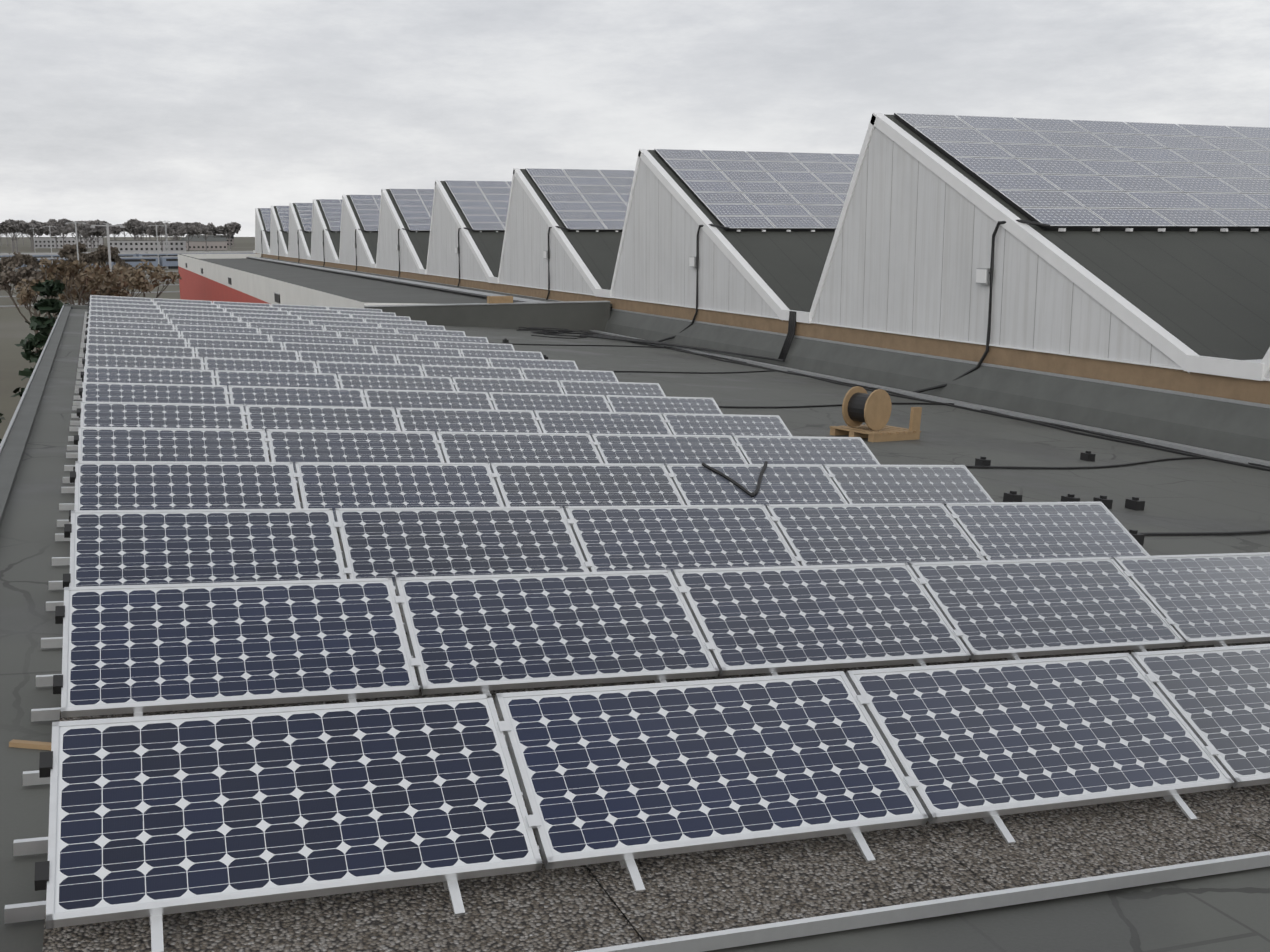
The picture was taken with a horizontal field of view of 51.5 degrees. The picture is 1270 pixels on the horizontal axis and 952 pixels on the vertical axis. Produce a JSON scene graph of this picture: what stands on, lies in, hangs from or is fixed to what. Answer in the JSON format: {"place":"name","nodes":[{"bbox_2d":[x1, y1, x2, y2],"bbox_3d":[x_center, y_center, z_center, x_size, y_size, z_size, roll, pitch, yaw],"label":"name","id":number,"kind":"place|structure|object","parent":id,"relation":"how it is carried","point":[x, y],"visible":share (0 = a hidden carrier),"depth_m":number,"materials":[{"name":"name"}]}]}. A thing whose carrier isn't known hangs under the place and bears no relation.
{"place":"outdoors","nodes":[
{"label":"outdoors","id":0,"kind":"place"},
{"bbox_2d":[34,237,102,247],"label":"building","id":1,"kind":"structure","parent":0,"point":[44,242],"depth_m":1038.29,"materials":[{"name":"grey concrete"}]},
{"bbox_2d":[0,237,254,438],"bbox_3d":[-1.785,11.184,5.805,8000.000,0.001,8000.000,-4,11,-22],"label":"ground","id":2,"kind":"structure","parent":0,"point":[14,328],"depth_m":179.72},
{"bbox_2d":[0,413,5,442],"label":"conifer tree","id":3,"kind":"object","parent":2,"relation":"on","point":[1,415],"visible":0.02,"depth_m":46.59,"materials":[{"name":"green plant"}]},
{"bbox_2d":[0,230,8,246],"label":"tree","id":4,"kind":"object","parent":2,"relation":"on","point":[3,231],"visible":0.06,"depth_m":1154.57,"materials":[{"name":"grey plant"}]},
{"bbox_2d":[0,223,26,251],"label":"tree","id":5,"kind":"object","parent":2,"relation":"on","point":[19,231],"visible":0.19,"depth_m":839.47,"materials":[{"name":"grey plant"}]},
{"bbox_2d":[0,219,33,252],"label":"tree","id":6,"kind":"object","parent":2,"relation":"on","point":[10,224],"visible":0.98,"depth_m":758.71,"materials":[{"name":"grey plant"}]},
{"bbox_2d":[0,252,40,299],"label":"yard tree","id":7,"kind":"object","parent":2,"relation":"on","point":[19,259],"visible":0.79,"depth_m":220.61,"materials":[{"name":"brown plant"}]},
{"bbox_2d":[25,222,44,250],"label":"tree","id":8,"kind":"object","parent":2,"relation":"on","point":[38,227],"visible":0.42,"depth_m":893.71,"materials":[{"name":"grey plant"}]},
{"bbox_2d":[26,220,46,249],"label":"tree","id":9,"kind":"object","parent":2,"relation":"on","point":[34,222],"visible":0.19,"depth_m":930.09,"materials":[{"name":"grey plant"}]},
{"bbox_2d":[0,265,73,352],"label":"bare tree","id":10,"kind":"object","parent":2,"relation":"on","point":[29,273],"visible":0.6,"depth_m":111.44,"materials":[{"name":"brown plant"}]},
{"bbox_2d":[11,270,70,396],"bbox_3d":[-18.358,-1.084,42.207,4.088,10.900,4.368,-4,11,-22],"label":"conifer tree","id":11,"kind":"object","parent":2,"relation":"on","point":[45,324],"visible":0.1,"depth_m":41.13,"materials":[{"name":"green plant"}]},
{"bbox_2d":[43,223,67,248],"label":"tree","id":12,"kind":"object","parent":2,"relation":"on","point":[56,230],"visible":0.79,"depth_m":972.46,"materials":[{"name":"grey plant"}]},
{"bbox_2d":[54,218,71,244],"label":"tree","id":13,"kind":"object","parent":2,"relation":"on","point":[61,222],"visible":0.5,"depth_m":997.38,"materials":[{"name":"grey plant"}]},
{"bbox_2d":[57,242,86,259],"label":"yard tree","id":14,"kind":"object","parent":2,"relation":"on","point":[81,248],"visible":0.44,"depth_m":340.43,"materials":[{"name":"brown plant"}]},
{"bbox_2d":[15,257,131,318],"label":"tree","id":15,"kind":"object","parent":2,"relation":"on","point":[84,283],"visible":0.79,"depth_m":85.15,"materials":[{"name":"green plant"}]},
{"bbox_2d":[59,244,92,267],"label":"yard tree","id":16,"kind":"object","parent":2,"relation":"on","point":[69,252],"visible":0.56,"depth_m":275.82,"materials":[{"name":"brown plant"}]},
{"bbox_2d":[61,223,91,241],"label":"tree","id":17,"kind":"object","parent":2,"relation":"on","point":[69,228],"visible":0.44,"depth_m":783.24,"materials":[{"name":"grey plant"}]},
{"bbox_2d":[72,221,89,243],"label":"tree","id":18,"kind":"object","parent":2,"relation":"on","point":[81,222],"visible":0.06,"depth_m":827.93,"materials":[{"name":"grey plant"}]},
{"bbox_2d":[0,256,177,271],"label":"train","id":19,"kind":"object","parent":2,"relation":"on","point":[170,262],"visible":0.12,"depth_m":438.16,"materials":[{"name":"paint"}]},
{"bbox_2d":[0,268,179,307],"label":"rail yard tracks","id":20,"kind":"object","parent":2,"relation":"on","point":[5,306],"depth_m":267.99},
{"bbox_2d":[77,219,105,251],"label":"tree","id":21,"kind":"object","parent":2,"relation":"on","point":[80,227],"visible":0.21,"depth_m":748.10,"materials":[{"name":"grey plant"}]},
{"bbox_2d":[85,253,103,266],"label":"yard tree","id":22,"kind":"object","parent":2,"relation":"on","point":[98,261],"visible":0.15,"depth_m":301.59,"materials":[{"name":"brown plant"}]},
{"bbox_2d":[79,224,109,251],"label":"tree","id":23,"kind":"object","parent":2,"relation":"on","point":[87,232],"visible":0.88,"depth_m":745.81,"materials":[{"name":"grey plant"}]},
{"bbox_2d":[33,221,167,282],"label":"light poles","id":24,"kind":"object","parent":2,"relation":"on","point":[107,225],"visible":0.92,"depth_m":239.88,"materials":[{"name":"grey metal"}]},
{"bbox_2d":[79,244,125,268],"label":"yard tree","id":25,"kind":"object","parent":2,"relation":"on","point":[101,253],"visible":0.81,"depth_m":244.48,"materials":[{"name":"brown plant"}]},
{"bbox_2d":[93,261,134,279],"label":"yard tree","id":26,"kind":"object","parent":2,"relation":"on","point":[127,265],"visible":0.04,"depth_m":172.04,"materials":[{"name":"brown plant"}]},
{"bbox_2d":[109,226,124,239],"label":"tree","id":27,"kind":"object","parent":2,"relation":"on","point":[116,230],"visible":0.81,"depth_m":902.12,"materials":[{"name":"grey plant"}]},
{"bbox_2d":[62,259,181,297],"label":"tree","id":28,"kind":"object","parent":2,"relation":"on","point":[136,279],"visible":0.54,"depth_m":99.64,"materials":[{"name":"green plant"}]},
{"bbox_2d":[0,251,252,254],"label":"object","id":29,"kind":"object","parent":2,"relation":"on","point":[147,252],"visible":0.19,"depth_m":556.27,"materials":[{"name":"grey metal"}]},
{"bbox_2d":[0,252,254,257],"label":"train","id":30,"kind":"object","parent":2,"relation":"on","point":[119,255],"visible":0.21,"depth_m":507.83,"materials":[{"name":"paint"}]},
{"bbox_2d":[121,219,149,239],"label":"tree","id":31,"kind":"object","parent":2,"relation":"on","point":[136,224],"visible":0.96,"depth_m":899.29,"materials":[{"name":"grey plant"}]},
{"bbox_2d":[125,228,146,239],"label":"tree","id":32,"kind":"object","parent":2,"relation":"on","point":[133,230],"visible":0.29,"depth_m":1011.70,"materials":[{"name":"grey plant"}]},
{"bbox_2d":[141,221,154,238],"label":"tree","id":33,"kind":"object","parent":2,"relation":"on","point":[149,223],"visible":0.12,"depth_m":1058.94,"materials":[{"name":"grey plant"}]},
{"bbox_2d":[146,223,174,251],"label":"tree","id":34,"kind":"object","parent":2,"relation":"on","point":[160,230],"visible":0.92,"depth_m":809.49,"materials":[{"name":"grey plant"}]},
{"bbox_2d":[154,221,176,238],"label":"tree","id":35,"kind":"object","parent":2,"relation":"on","point":[167,224],"visible":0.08,"depth_m":985.71,"materials":[{"name":"grey plant"}]},
{"bbox_2d":[161,224,185,239],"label":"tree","id":36,"kind":"object","parent":2,"relation":"on","point":[174,227],"visible":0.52,"depth_m":892.10,"materials":[{"name":"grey plant"}]},
{"bbox_2d":[177,226,198,250],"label":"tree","id":37,"kind":"object","parent":2,"relation":"on","point":[187,230],"visible":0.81,"depth_m":848.11,"materials":[{"name":"grey plant"}]},
{"bbox_2d":[185,222,200,234],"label":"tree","id":38,"kind":"object","parent":2,"relation":"on","point":[190,224],"visible":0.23,"depth_m":1200.72,"materials":[{"name":"grey plant"}]},
{"bbox_2d":[193,222,217,250],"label":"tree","id":39,"kind":"object","parent":2,"relation":"on","point":[209,229],"visible":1,"depth_m":839.01,"materials":[{"name":"grey plant"}]},
{"bbox_2d":[186,235,233,245],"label":"building","id":40,"kind":"structure","parent":2,"relation":"on","point":[218,236],"depth_m":1179.42,"materials":[{"name":"grey"}]},
{"bbox_2d":[216,225,234,237],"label":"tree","id":41,"kind":"object","parent":2,"relation":"on","point":[218,227],"visible":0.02,"depth_m":1158.40,"materials":[{"name":"grey plant"}]},
{"bbox_2d":[219,222,240,248],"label":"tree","id":42,"kind":"object","parent":2,"relation":"on","point":[231,227],"visible":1,"depth_m":990.91,"materials":[{"name":"grey plant"}]},
{"bbox_2d":[178,254,611,331],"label":"building body","id":43,"kind":"structure","parent":2,"relation":"on","point":[250,278],"depth_m":57.90,"materials":[{"name":"white concrete"}]},
{"bbox_2d":[0,309,1269,951],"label":"flat roof","id":44,"kind":"structure","parent":43,"relation":"on","point":[1222,913],"depth_m":11.81,"materials":[{"name":"fabric"}]},
{"bbox_2d":[9,739,51,749],"bbox_3d":[-2.596,1.166,5.704,0.221,0.037,0.036,1,10,3],"label":"wood offcut","id":45,"kind":"object","parent":44,"relation":"on","point":[39,745],"visible":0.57,"depth_m":5.69,"materials":[{"name":"beige wood"}]},
{"bbox_2d":[0,304,88,526],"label":"roof parapet","id":46,"kind":"structure","parent":44,"relation":"on","point":[14,442],"depth_m":15.37,"materials":[{"name":"concrete"}]},
{"bbox_2d":[4,312,1269,951],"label":"mounting rails","id":47,"kind":"object","parent":44,"relation":"on","point":[750,934],"visible":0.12,"depth_m":4.74,"materials":[{"name":"silver metal"}]},
{"bbox_2d":[34,295,1269,928],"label":"solar panel frames","id":48,"kind":"structure","parent":47,"relation":"on","point":[46,869],"depth_m":6.42,"materials":[{"name":"silver metal"}]},
{"bbox_2d":[54,296,1269,913],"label":"solar panels","id":49,"kind":"object","parent":48,"relation":"in","point":[162,810],"visible":0.94,"depth_m":6.99,"materials":[{"name":"blue glass"}]},
{"bbox_2d":[580,311,795,361],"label":"cable bundle","id":50,"kind":"structure","parent":44,"relation":"on","point":[789,337],"depth_m":34.66,"materials":[{"name":"black rubber"}]},
{"bbox_2d":[253,113,1269,460],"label":"sawtooth hall","id":51,"kind":"structure","parent":44,"relation":"on","point":[1161,335],"depth_m":27.99,"materials":[{"name":"metal"}]},
{"bbox_2d":[260,113,1269,230],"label":"rooftop solar panels","id":52,"kind":"object","parent":51,"relation":"on","point":[1081,183],"visible":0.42,"depth_m":30.52,"materials":[{"name":"glass"}]},
{"bbox_2d":[260,113,1269,392],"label":"sawtooth hall cables","id":53,"kind":"object","parent":51,"relation":"attached to","point":[984,275],"visible":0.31,"depth_m":26.99,"materials":[{"name":"black rubber"}]},
{"bbox_2d":[829,386,921,441],"bbox_3d":[3.522,-0.917,19.228,1.138,0.795,0.800,-9,14,-41],"label":"cable reel on pallet","id":54,"kind":"object","parent":44,"relation":"on","point":[861,405],"visible":1,"depth_m":19.00,"materials":[{"name":"brown wood"}]},
{"bbox_2d":[489,327,1269,535],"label":"electrical cables","id":55,"kind":"object","parent":44,"relation":"on","point":[546,331],"visible":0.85,"depth_m":22.21,"materials":[{"name":"black rubber"}]},
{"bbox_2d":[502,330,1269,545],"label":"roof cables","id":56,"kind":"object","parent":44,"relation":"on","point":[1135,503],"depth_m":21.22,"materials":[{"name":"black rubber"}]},
{"bbox_2d":[110,240,185,251],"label":"building","id":57,"kind":"structure","parent":0,"point":[140,245],"depth_m":830.58,"materials":[{"name":"grey concrete"}]},
{"bbox_2d":[181,238,226,249],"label":"building","id":58,"kind":"structure","parent":0,"point":[212,243],"depth_m":939.41,"materials":[{"name":"grey concrete"}]},
{"bbox_2d":[0,0,1269,236],"label":"sky","id":59,"kind":"structure","parent":0,"point":[114,112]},
{"bbox_2d":[42,428,1269,951],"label":"gravel roof surface","id":60,"kind":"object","parent":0,"point":[572,908],"depth_m":4.73,"materials":[{"name":"grey gravel"}]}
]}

